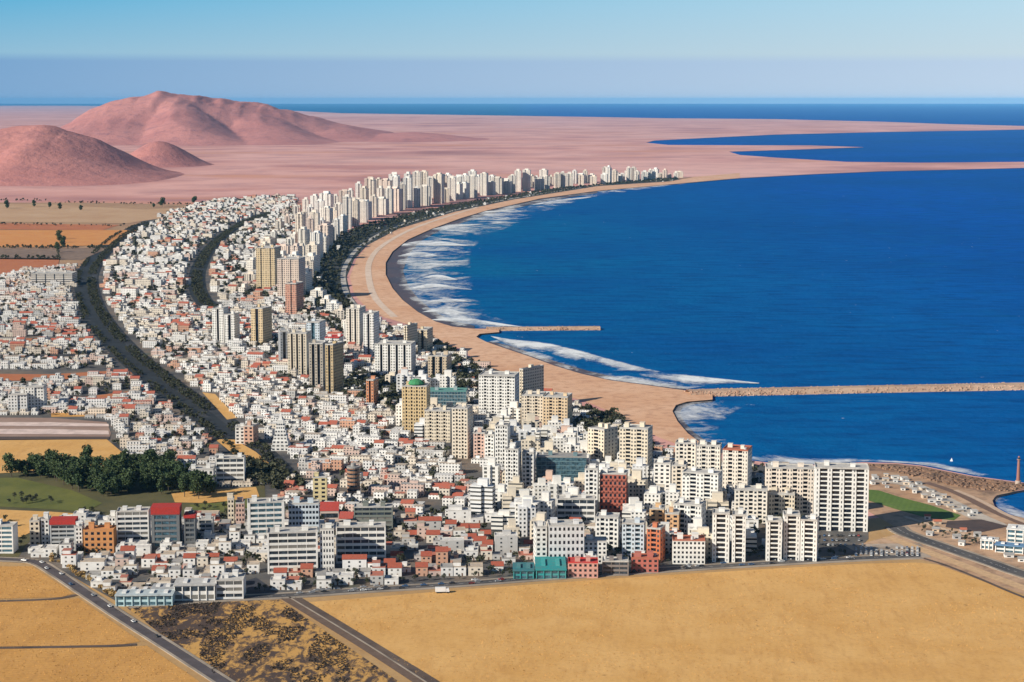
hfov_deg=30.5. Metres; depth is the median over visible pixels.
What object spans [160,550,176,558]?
house
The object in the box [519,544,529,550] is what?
house
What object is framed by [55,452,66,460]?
tree
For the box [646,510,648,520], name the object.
house
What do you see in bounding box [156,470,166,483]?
tree
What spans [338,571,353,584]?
house
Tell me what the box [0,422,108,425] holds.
pale crop strip
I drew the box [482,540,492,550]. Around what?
house
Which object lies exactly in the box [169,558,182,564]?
house
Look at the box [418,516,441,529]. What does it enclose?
house
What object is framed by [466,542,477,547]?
house
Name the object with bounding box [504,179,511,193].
tower block
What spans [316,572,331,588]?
house
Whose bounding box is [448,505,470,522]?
house
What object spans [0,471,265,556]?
grove ground
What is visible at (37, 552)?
house
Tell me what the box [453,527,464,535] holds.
house
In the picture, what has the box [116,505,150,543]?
office block
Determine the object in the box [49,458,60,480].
tree
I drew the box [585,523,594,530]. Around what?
house
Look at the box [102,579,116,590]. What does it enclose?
house
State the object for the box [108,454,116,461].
tree
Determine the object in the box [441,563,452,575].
house
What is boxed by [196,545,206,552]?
house
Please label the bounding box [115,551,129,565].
house
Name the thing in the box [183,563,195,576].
house
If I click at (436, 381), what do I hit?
apartment block
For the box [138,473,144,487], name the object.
tree
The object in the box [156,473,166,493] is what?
tree
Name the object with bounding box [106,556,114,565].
house
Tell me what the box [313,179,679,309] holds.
promenade ground
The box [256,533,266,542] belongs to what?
house
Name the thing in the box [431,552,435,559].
house
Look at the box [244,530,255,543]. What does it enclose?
house
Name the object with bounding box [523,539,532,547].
house
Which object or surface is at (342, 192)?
tower block
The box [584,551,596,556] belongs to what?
house
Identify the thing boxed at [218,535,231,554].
house
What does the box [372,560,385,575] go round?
house
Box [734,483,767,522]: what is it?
apartment block
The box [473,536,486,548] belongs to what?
house
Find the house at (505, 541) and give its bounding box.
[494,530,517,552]
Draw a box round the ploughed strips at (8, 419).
[0,417,110,436]
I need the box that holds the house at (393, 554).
[390,551,403,560]
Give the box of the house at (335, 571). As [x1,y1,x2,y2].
[330,568,344,574]
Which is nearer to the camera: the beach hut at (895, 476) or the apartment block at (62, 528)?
the apartment block at (62, 528)
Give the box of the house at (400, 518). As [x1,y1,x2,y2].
[396,514,408,522]
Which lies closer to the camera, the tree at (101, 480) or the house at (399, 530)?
the house at (399, 530)
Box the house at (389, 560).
[384,558,395,571]
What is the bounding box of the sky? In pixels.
[0,0,1023,103]
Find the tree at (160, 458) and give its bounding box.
[155,456,166,462]
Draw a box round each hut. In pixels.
[871,475,878,479]
[891,475,899,478]
[921,493,927,498]
[924,514,930,519]
[926,530,933,535]
[927,499,936,502]
[932,526,939,531]
[933,519,941,523]
[952,534,960,538]
[953,508,964,511]
[958,539,965,545]
[959,527,966,531]
[970,509,978,513]
[973,531,981,536]
[1004,552,1014,557]
[1017,556,1023,561]
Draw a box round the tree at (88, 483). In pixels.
[85,476,92,491]
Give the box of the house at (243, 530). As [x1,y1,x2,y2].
[233,524,245,533]
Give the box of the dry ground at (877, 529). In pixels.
[0,518,1023,681]
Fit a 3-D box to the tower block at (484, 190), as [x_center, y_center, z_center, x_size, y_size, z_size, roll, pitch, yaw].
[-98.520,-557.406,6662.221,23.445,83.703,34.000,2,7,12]
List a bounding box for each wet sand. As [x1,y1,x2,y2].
[386,191,596,328]
[488,341,685,389]
[673,401,722,452]
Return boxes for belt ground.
[74,221,293,472]
[188,214,266,306]
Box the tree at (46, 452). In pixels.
[42,448,54,459]
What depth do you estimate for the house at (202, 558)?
1369.06 m
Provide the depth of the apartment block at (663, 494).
1547.40 m
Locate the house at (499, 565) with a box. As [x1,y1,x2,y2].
[491,561,503,570]
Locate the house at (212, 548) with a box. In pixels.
[207,544,218,552]
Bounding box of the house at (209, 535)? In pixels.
[204,530,215,543]
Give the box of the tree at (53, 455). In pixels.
[45,452,57,461]
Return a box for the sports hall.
[535,556,566,578]
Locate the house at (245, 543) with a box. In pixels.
[238,539,250,550]
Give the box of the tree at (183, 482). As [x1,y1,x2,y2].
[177,477,189,496]
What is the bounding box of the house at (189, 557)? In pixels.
[183,553,196,564]
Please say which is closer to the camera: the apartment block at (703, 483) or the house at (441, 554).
the house at (441, 554)
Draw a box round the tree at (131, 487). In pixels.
[125,479,134,490]
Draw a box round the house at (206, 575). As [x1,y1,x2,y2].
[201,573,210,576]
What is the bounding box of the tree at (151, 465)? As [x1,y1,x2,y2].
[146,461,158,475]
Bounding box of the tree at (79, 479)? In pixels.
[72,474,85,491]
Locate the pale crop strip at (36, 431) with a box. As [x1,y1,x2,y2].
[0,429,108,433]
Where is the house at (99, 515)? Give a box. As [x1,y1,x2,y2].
[91,512,103,518]
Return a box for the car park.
[845,544,931,557]
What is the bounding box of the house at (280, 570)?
[273,567,287,576]
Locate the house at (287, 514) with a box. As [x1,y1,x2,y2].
[285,510,288,518]
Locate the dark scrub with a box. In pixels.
[132,601,376,681]
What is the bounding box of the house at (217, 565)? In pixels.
[210,557,225,576]
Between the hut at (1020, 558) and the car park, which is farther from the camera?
the car park
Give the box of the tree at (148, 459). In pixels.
[142,455,156,463]
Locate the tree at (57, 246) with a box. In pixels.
[54,242,59,249]
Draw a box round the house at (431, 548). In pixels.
[428,545,438,551]
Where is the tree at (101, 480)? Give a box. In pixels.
[96,473,107,490]
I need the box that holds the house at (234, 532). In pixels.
[229,525,240,538]
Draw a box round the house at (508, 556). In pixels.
[502,553,515,563]
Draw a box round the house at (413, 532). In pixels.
[406,530,416,538]
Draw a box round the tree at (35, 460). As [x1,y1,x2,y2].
[28,455,43,471]
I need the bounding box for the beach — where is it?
[350,173,739,453]
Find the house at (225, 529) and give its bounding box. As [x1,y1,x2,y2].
[222,524,230,534]
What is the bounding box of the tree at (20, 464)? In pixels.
[18,459,26,474]
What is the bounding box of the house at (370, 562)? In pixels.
[368,557,379,570]
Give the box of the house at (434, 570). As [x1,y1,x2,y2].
[428,565,440,575]
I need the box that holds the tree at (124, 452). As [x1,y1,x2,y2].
[120,448,129,458]
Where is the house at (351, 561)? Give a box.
[342,554,366,572]
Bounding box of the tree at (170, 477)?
[165,470,178,491]
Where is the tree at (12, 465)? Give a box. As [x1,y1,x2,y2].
[2,452,18,476]
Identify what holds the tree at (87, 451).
on the grove ground at (136, 495)
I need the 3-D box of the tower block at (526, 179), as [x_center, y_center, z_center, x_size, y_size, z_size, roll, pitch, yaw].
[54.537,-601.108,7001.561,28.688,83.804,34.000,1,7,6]
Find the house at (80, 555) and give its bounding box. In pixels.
[61,551,83,563]
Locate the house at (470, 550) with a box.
[464,545,477,559]
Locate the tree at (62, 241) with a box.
[60,236,65,244]
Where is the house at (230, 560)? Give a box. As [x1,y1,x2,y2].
[223,557,237,565]
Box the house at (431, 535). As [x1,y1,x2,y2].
[426,530,439,542]
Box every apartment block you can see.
[8,389,27,412]
[25,382,46,410]
[29,514,41,544]
[31,270,76,284]
[41,512,50,544]
[49,516,77,550]
[83,522,116,552]
[188,462,214,483]
[216,453,245,482]
[224,311,239,342]
[235,423,244,443]
[235,497,244,522]
[243,421,257,444]
[256,245,279,288]
[277,256,305,295]
[285,280,303,313]
[287,328,310,374]
[313,472,327,501]
[325,333,343,361]
[375,339,415,375]
[385,371,396,382]
[396,369,411,394]
[396,400,401,426]
[414,417,424,436]
[415,370,423,378]
[419,374,431,386]
[424,405,451,441]
[428,351,451,376]
[430,397,441,406]
[432,374,440,386]
[440,370,455,387]
[446,402,452,407]
[470,478,494,516]
[473,427,485,457]
[479,369,519,416]
[483,457,499,488]
[486,423,495,431]
[489,416,499,426]
[491,509,514,530]
[495,483,506,508]
[496,409,511,421]
[502,470,504,483]
[502,486,519,509]
[504,518,519,544]
[505,401,521,423]
[508,476,523,493]
[509,419,520,432]
[510,425,518,441]
[510,497,521,512]
[515,495,540,524]
[518,499,535,536]
[519,424,535,440]
[519,489,534,499]
[521,389,545,426]
[521,435,539,464]
[522,413,538,428]
[530,512,546,538]
[531,427,540,445]
[533,478,546,499]
[535,416,541,427]
[537,425,550,445]
[538,491,554,518]
[539,441,557,451]
[542,470,552,482]
[543,391,571,424]
[547,427,556,440]
[547,475,564,512]
[548,415,561,428]
[552,433,566,451]
[557,425,570,432]
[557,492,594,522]
[560,418,572,428]
[561,477,574,490]
[561,487,580,494]
[563,427,576,442]
[563,437,579,452]
[568,555,597,577]
[574,427,582,439]
[574,472,584,492]
[578,440,587,453]
[583,431,587,439]
[584,534,606,563]
[587,454,590,464]
[591,459,599,464]
[595,510,619,550]
[599,463,609,491]
[602,456,610,463]
[602,554,628,575]
[610,461,617,466]
[613,462,630,473]
[615,459,629,466]
[622,504,634,520]
[623,497,644,508]
[628,469,647,504]
[631,501,645,517]
[631,550,657,571]
[632,457,645,477]
[643,457,648,480]
[644,485,662,510]
[645,486,664,503]
[645,521,646,547]
[649,502,664,524]
[650,467,653,482]
[654,457,671,491]
[656,484,663,490]
[660,522,673,553]
[665,483,679,504]
[665,501,674,509]
[665,507,680,529]
[672,458,687,496]
[672,532,704,563]
[673,497,705,533]
[675,438,696,467]
[682,466,722,499]
[688,517,706,534]
[691,526,711,557]
[696,440,721,469]
[705,491,728,508]
[706,500,712,525]
[722,443,751,488]
[722,488,726,499]
[730,510,753,529]
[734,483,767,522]
[746,527,756,552]
[765,461,813,516]
[768,487,794,515]
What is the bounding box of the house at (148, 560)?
[141,554,156,566]
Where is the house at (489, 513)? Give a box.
[485,509,496,521]
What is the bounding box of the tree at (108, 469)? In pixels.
[103,465,114,479]
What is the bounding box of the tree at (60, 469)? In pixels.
[54,460,70,484]
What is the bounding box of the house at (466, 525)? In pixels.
[456,523,468,531]
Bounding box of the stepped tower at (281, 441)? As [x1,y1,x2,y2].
[271,412,290,450]
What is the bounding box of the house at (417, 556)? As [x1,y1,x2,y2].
[414,550,423,560]
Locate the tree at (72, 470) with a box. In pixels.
[64,461,80,488]
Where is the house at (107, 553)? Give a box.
[98,551,109,558]
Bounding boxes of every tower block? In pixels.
[75,521,84,550]
[212,304,228,342]
[227,493,234,523]
[238,283,250,291]
[244,271,255,282]
[246,257,255,271]
[251,304,271,344]
[260,236,275,245]
[260,241,269,245]
[270,230,276,238]
[275,219,284,228]
[277,243,290,253]
[278,327,287,360]
[280,250,288,256]
[284,213,289,223]
[285,237,293,245]
[288,251,301,255]
[290,231,297,242]
[290,243,301,253]
[293,204,298,217]
[295,212,304,230]
[298,226,309,245]
[299,243,304,255]
[301,209,307,225]
[302,197,309,211]
[305,241,319,254]
[305,252,319,271]
[305,257,313,277]
[305,265,312,283]
[305,268,311,291]
[306,215,313,231]
[306,318,325,341]
[307,204,313,215]
[309,209,319,230]
[309,339,327,386]
[310,194,318,208]
[310,287,326,297]
[311,230,322,259]
[315,199,324,216]
[317,223,332,247]
[319,191,333,207]
[320,295,334,304]
[321,206,332,223]
[323,233,328,252]
[325,341,343,392]
[326,300,341,311]
[331,207,337,218]
[331,223,335,239]
[333,218,339,236]
[334,194,338,202]
[334,202,342,215]
[337,305,343,319]
[338,214,347,231]
[339,189,350,202]
[341,319,345,328]
[342,194,351,228]
[346,304,365,345]
[348,188,353,196]
[352,197,359,225]
[355,181,361,197]
[359,199,367,222]
[360,186,368,199]
[363,310,378,356]
[364,176,375,187]
[365,199,371,219]
[366,375,378,404]
[368,177,376,200]
[370,194,377,216]
[377,186,384,197]
[378,196,388,214]
[379,178,391,187]
[385,186,393,213]
[390,175,399,187]
[391,186,402,210]
[400,182,405,209]
[402,378,429,431]
[403,176,412,207]
[404,172,412,198]
[404,322,417,343]
[412,170,420,200]
[413,186,419,206]
[417,326,432,351]
[419,184,430,205]
[420,170,427,185]
[427,176,431,203]
[431,175,433,197]
[434,173,444,203]
[444,174,447,186]
[444,187,448,201]
[447,175,455,200]
[452,402,472,458]
[454,174,463,182]
[456,182,462,198]
[461,173,466,181]
[461,182,468,198]
[467,175,477,197]
[468,169,476,175]
[477,174,479,192]
[480,172,488,195]
[484,430,494,456]
[488,175,495,181]
[488,181,495,194]
[492,176,503,193]
[495,420,509,466]
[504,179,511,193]
[505,442,520,489]
[509,174,515,192]
[514,169,521,191]
[519,364,543,402]
[522,168,530,190]
[522,448,535,488]
[531,174,535,186]
[533,520,546,562]
[534,177,543,189]
[539,169,547,176]
[540,175,549,188]
[549,174,552,185]
[554,172,560,187]
[560,171,564,187]
[566,172,572,186]
[572,170,576,183]
[577,173,585,182]
[578,174,583,185]
[583,169,587,182]
[585,463,598,515]
[588,422,617,462]
[590,175,596,184]
[600,467,627,516]
[601,173,607,183]
[606,165,611,182]
[612,169,617,181]
[617,174,622,181]
[619,421,652,475]
[622,517,645,558]
[626,166,630,180]
[630,166,636,179]
[634,170,639,180]
[641,170,647,180]
[647,522,665,560]
[648,169,651,179]
[652,167,658,177]
[662,168,666,179]
[677,171,682,177]
[712,507,729,562]
[732,507,745,561]
[765,515,781,560]
[782,508,799,560]
[800,514,818,560]
[813,460,868,531]
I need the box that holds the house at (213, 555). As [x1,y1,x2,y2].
[207,553,219,562]
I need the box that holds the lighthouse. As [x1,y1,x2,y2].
[1015,456,1020,483]
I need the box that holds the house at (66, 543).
[59,538,73,556]
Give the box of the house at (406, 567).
[402,561,410,571]
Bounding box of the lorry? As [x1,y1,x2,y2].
[435,587,448,592]
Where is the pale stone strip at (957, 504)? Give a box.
[869,478,1006,524]
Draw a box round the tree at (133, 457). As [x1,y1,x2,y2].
[128,453,138,460]
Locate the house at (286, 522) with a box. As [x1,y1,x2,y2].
[284,519,288,526]
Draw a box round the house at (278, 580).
[270,574,285,589]
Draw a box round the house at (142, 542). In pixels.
[134,540,148,543]
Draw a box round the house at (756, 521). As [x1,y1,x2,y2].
[751,515,758,532]
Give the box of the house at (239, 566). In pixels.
[234,562,246,571]
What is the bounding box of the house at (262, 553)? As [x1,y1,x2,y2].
[256,549,267,561]
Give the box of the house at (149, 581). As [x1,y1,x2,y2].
[146,578,158,585]
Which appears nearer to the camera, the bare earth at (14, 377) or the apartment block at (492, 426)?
the apartment block at (492, 426)
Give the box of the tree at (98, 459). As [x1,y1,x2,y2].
[92,455,104,471]
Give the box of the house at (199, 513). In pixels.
[197,511,204,518]
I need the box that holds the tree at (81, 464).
[73,460,88,477]
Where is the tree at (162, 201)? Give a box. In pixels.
[159,197,165,204]
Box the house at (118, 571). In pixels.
[114,566,127,578]
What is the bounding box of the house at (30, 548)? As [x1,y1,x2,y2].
[28,545,42,552]
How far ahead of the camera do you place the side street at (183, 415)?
2016.15 m
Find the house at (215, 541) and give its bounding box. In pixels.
[211,539,218,546]
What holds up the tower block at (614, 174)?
on the desert plain
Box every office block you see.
[0,519,17,553]
[108,510,115,524]
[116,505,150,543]
[150,503,181,547]
[183,510,196,543]
[198,513,213,534]
[247,495,284,535]
[267,524,317,573]
[288,496,319,535]
[320,523,333,571]
[336,520,385,563]
[354,500,392,529]
[547,517,583,565]
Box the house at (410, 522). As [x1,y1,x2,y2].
[404,517,416,528]
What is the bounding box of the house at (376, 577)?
[370,571,383,584]
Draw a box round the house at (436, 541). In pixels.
[433,535,442,545]
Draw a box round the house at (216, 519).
[212,514,219,524]
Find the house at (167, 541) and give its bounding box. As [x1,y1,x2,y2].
[160,538,173,546]
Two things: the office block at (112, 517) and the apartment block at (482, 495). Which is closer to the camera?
the office block at (112, 517)
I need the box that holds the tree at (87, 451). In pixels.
[79,444,92,457]
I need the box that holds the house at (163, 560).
[155,556,171,564]
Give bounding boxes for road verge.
[0,557,235,681]
[0,560,215,681]
[129,557,923,607]
[245,553,915,595]
[288,596,426,681]
[885,526,1023,578]
[904,526,1023,570]
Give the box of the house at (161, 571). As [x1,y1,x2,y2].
[155,566,167,577]
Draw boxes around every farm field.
[0,204,179,222]
[0,223,117,229]
[0,230,135,246]
[0,247,104,259]
[0,258,58,273]
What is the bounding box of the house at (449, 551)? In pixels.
[448,548,450,559]
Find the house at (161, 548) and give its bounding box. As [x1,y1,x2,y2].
[156,545,169,553]
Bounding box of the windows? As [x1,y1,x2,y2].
[479,375,517,412]
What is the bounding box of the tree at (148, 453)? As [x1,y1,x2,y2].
[140,449,155,462]
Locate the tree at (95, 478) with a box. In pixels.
[92,467,102,488]
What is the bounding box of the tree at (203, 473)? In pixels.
[199,470,206,489]
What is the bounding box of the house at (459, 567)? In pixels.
[453,560,465,575]
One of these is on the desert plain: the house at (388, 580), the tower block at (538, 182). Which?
the tower block at (538, 182)
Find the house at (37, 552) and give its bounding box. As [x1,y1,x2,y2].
[31,548,43,556]
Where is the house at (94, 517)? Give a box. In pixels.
[86,514,97,524]
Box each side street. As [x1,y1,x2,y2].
[0,353,121,357]
[67,383,154,390]
[112,434,229,447]
[130,413,208,421]
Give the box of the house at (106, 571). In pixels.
[101,566,115,578]
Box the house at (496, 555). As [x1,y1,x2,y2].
[492,551,503,559]
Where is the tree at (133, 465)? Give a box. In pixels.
[127,459,139,474]
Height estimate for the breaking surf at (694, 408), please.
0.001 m
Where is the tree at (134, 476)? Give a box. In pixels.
[122,467,138,483]
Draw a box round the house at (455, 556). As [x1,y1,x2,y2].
[450,553,460,562]
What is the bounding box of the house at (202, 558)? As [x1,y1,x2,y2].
[196,552,208,566]
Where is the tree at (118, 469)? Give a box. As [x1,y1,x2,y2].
[114,464,122,474]
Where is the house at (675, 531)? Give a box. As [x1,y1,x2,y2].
[672,528,680,534]
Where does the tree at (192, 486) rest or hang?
on the grove ground at (136, 495)
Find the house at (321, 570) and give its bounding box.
[315,568,327,575]
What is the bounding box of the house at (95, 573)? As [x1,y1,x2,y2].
[86,570,100,579]
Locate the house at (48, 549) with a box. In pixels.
[43,544,58,556]
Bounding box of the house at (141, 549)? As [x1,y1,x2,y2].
[131,544,151,555]
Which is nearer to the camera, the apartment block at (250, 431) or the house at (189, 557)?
the house at (189, 557)
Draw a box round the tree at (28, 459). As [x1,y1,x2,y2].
[27,454,37,472]
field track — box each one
[282,598,423,681]
[883,536,1023,589]
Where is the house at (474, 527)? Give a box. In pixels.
[468,523,479,531]
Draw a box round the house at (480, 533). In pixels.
[478,531,487,537]
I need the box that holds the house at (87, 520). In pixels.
[85,518,95,524]
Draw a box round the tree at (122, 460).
[115,454,127,467]
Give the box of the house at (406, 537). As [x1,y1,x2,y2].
[402,532,414,542]
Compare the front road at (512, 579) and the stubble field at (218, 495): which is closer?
the front road at (512, 579)
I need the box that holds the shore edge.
[386,129,1023,500]
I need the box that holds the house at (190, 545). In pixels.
[184,544,195,546]
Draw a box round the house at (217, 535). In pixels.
[215,533,227,538]
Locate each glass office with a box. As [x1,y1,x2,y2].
[430,386,467,406]
[536,450,586,482]
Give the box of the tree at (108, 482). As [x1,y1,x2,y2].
[105,477,116,493]
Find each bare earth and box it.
[0,371,131,380]
[26,338,95,340]
[51,413,95,416]
[95,391,127,397]
[858,483,1023,593]
[869,471,1023,519]
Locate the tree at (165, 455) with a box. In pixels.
[156,453,170,460]
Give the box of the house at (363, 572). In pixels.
[358,568,370,576]
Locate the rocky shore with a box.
[868,463,1023,493]
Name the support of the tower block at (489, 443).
on the city ground at (468, 468)
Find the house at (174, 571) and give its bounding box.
[168,565,181,578]
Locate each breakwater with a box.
[486,326,600,330]
[684,382,1023,396]
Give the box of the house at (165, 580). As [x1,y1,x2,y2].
[158,577,171,582]
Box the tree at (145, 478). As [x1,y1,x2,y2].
[140,472,150,491]
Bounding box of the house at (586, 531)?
[584,529,589,535]
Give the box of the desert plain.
[0,106,1023,518]
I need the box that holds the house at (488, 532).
[480,530,490,537]
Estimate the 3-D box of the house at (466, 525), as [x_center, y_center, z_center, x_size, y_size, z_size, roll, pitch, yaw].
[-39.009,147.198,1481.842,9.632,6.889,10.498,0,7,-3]
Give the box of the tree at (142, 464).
[139,461,147,469]
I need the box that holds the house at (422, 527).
[417,521,428,538]
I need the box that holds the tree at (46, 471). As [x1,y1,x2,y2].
[42,455,53,477]
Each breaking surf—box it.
[400,252,435,256]
[401,185,664,324]
[402,241,465,245]
[409,284,461,288]
[423,275,456,279]
[424,308,466,313]
[428,299,470,301]
[432,317,520,326]
[433,224,476,228]
[492,336,755,382]
[495,341,685,387]
[533,197,587,204]
[679,406,719,417]
[778,458,962,471]
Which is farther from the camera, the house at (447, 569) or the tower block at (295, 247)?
the tower block at (295, 247)
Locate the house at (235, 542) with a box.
[232,539,239,546]
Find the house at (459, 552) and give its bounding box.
[454,549,463,559]
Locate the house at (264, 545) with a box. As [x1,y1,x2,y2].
[262,541,266,548]
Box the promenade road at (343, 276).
[340,185,593,304]
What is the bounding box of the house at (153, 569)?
[151,565,166,574]
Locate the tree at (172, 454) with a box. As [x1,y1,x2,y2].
[164,449,176,458]
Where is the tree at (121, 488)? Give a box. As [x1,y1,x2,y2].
[116,476,124,492]
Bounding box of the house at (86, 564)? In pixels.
[80,558,105,574]
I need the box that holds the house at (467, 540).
[461,533,471,547]
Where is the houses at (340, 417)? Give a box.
[0,181,788,518]
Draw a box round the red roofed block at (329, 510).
[320,501,338,521]
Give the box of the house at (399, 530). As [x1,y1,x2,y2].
[394,525,404,539]
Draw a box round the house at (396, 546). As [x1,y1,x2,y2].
[390,543,403,550]
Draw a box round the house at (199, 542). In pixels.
[196,539,208,546]
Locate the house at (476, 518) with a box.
[470,515,482,522]
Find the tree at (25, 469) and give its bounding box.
[22,463,29,476]
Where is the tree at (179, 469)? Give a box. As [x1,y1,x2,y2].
[173,464,183,487]
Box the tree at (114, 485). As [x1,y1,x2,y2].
[109,479,120,495]
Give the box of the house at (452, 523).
[445,520,456,531]
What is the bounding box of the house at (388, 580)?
[384,575,398,584]
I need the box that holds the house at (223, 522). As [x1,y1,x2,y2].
[219,519,231,529]
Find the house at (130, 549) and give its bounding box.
[120,545,135,561]
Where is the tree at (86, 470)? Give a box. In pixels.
[77,455,92,477]
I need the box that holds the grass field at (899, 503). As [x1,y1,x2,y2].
[869,490,959,519]
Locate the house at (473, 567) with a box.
[468,562,482,575]
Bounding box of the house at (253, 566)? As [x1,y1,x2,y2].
[247,561,259,572]
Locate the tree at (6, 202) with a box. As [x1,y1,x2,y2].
[4,199,9,207]
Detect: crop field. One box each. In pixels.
[0,478,101,510]
[190,499,246,511]
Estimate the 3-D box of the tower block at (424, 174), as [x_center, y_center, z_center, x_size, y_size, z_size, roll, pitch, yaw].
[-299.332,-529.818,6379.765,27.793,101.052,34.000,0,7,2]
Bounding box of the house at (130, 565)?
[123,560,138,574]
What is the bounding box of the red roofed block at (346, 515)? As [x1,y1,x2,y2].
[338,511,353,521]
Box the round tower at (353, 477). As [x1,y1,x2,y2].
[347,462,359,495]
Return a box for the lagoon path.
[924,482,1023,524]
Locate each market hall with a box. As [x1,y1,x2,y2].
[114,589,175,606]
[173,577,215,600]
[215,569,245,598]
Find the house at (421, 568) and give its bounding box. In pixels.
[415,562,427,575]
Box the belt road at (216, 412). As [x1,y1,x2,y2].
[92,218,284,467]
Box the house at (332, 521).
[329,519,336,524]
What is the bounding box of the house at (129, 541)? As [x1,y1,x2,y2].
[123,538,136,544]
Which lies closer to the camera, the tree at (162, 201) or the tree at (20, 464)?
the tree at (20, 464)
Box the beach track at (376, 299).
[365,207,477,316]
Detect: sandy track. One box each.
[903,516,1023,552]
[954,490,1023,522]
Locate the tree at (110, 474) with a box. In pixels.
[107,472,117,477]
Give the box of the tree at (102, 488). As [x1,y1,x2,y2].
[98,482,107,493]
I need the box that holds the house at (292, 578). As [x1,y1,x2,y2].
[286,576,299,583]
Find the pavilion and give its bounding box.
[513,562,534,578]
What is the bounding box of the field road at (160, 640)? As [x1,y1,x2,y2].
[0,558,230,681]
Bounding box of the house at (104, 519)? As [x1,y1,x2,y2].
[98,516,108,524]
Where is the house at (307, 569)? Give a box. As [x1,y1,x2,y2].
[300,563,313,576]
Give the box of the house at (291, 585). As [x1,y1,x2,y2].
[287,580,301,589]
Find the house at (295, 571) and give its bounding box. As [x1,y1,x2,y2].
[289,566,300,575]
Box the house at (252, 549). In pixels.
[246,546,259,553]
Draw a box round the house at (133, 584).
[129,582,145,586]
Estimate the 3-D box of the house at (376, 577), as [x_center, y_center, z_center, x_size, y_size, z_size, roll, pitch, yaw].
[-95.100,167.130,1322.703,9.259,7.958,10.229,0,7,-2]
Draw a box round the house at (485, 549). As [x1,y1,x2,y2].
[480,544,491,559]
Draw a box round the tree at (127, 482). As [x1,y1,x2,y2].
[120,470,133,493]
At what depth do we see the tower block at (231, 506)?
1495.07 m
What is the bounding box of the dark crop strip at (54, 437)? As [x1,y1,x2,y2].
[0,437,108,438]
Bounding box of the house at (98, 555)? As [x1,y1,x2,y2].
[90,553,105,557]
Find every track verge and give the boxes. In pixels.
[0,594,77,601]
[0,643,136,648]
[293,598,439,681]
[924,558,1023,597]
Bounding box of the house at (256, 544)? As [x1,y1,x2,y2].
[251,543,261,548]
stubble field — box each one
[0,439,120,472]
[0,509,72,537]
[0,566,72,598]
[0,598,139,646]
[0,646,199,681]
[171,487,258,502]
[203,392,236,418]
[215,439,267,462]
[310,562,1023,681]
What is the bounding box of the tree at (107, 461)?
[100,457,112,472]
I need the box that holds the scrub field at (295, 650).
[127,600,398,681]
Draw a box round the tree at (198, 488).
[192,475,204,498]
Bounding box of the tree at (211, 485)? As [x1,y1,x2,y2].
[204,473,217,495]
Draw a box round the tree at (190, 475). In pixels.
[186,471,198,482]
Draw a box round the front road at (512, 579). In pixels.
[128,555,920,606]
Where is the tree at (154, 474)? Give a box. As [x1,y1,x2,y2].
[149,470,159,490]
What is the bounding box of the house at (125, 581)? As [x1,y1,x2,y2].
[120,574,132,586]
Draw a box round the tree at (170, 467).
[164,462,178,471]
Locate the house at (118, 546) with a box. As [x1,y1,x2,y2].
[115,541,127,551]
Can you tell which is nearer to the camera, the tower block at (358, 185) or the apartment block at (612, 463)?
the apartment block at (612, 463)
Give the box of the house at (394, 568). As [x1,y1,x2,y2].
[387,562,401,575]
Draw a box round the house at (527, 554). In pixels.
[519,549,532,559]
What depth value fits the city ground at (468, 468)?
1627.36 m
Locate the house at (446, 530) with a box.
[440,525,451,535]
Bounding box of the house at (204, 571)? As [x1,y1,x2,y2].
[199,569,209,576]
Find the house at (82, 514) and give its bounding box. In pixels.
[73,509,88,525]
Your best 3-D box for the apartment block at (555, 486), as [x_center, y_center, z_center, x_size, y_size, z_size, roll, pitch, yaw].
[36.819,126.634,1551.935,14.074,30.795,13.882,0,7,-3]
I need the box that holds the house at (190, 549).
[183,547,197,552]
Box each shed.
[127,586,151,588]
[151,583,173,588]
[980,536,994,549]
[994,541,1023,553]
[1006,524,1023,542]
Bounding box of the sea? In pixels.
[0,104,1023,517]
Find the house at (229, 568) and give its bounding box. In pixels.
[226,565,232,572]
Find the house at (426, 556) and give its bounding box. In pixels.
[421,551,431,562]
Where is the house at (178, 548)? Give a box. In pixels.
[172,544,184,555]
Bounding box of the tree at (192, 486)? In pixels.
[189,478,195,496]
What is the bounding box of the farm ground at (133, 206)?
[0,202,185,308]
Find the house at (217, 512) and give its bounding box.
[197,510,219,516]
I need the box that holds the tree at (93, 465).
[88,463,102,473]
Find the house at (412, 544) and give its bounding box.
[407,539,417,549]
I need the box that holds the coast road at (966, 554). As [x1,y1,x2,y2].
[889,526,1023,576]
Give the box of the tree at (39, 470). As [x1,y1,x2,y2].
[35,461,44,477]
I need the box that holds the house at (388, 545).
[386,541,391,553]
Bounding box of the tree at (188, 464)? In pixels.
[183,462,191,472]
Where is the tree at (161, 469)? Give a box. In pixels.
[159,464,164,471]
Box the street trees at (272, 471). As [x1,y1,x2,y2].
[0,177,818,564]
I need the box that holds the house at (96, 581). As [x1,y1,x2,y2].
[90,576,106,586]
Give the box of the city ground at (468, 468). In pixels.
[0,210,868,599]
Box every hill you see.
[0,125,183,185]
[60,91,393,145]
[130,141,213,167]
[314,129,488,141]
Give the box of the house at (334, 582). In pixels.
[326,572,337,584]
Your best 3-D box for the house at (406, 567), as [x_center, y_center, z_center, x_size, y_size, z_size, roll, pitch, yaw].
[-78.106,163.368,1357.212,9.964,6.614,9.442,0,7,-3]
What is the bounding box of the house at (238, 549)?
[231,545,244,554]
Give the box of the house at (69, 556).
[62,548,77,567]
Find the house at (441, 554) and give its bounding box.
[435,546,447,564]
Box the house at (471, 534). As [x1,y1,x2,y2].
[467,533,476,541]

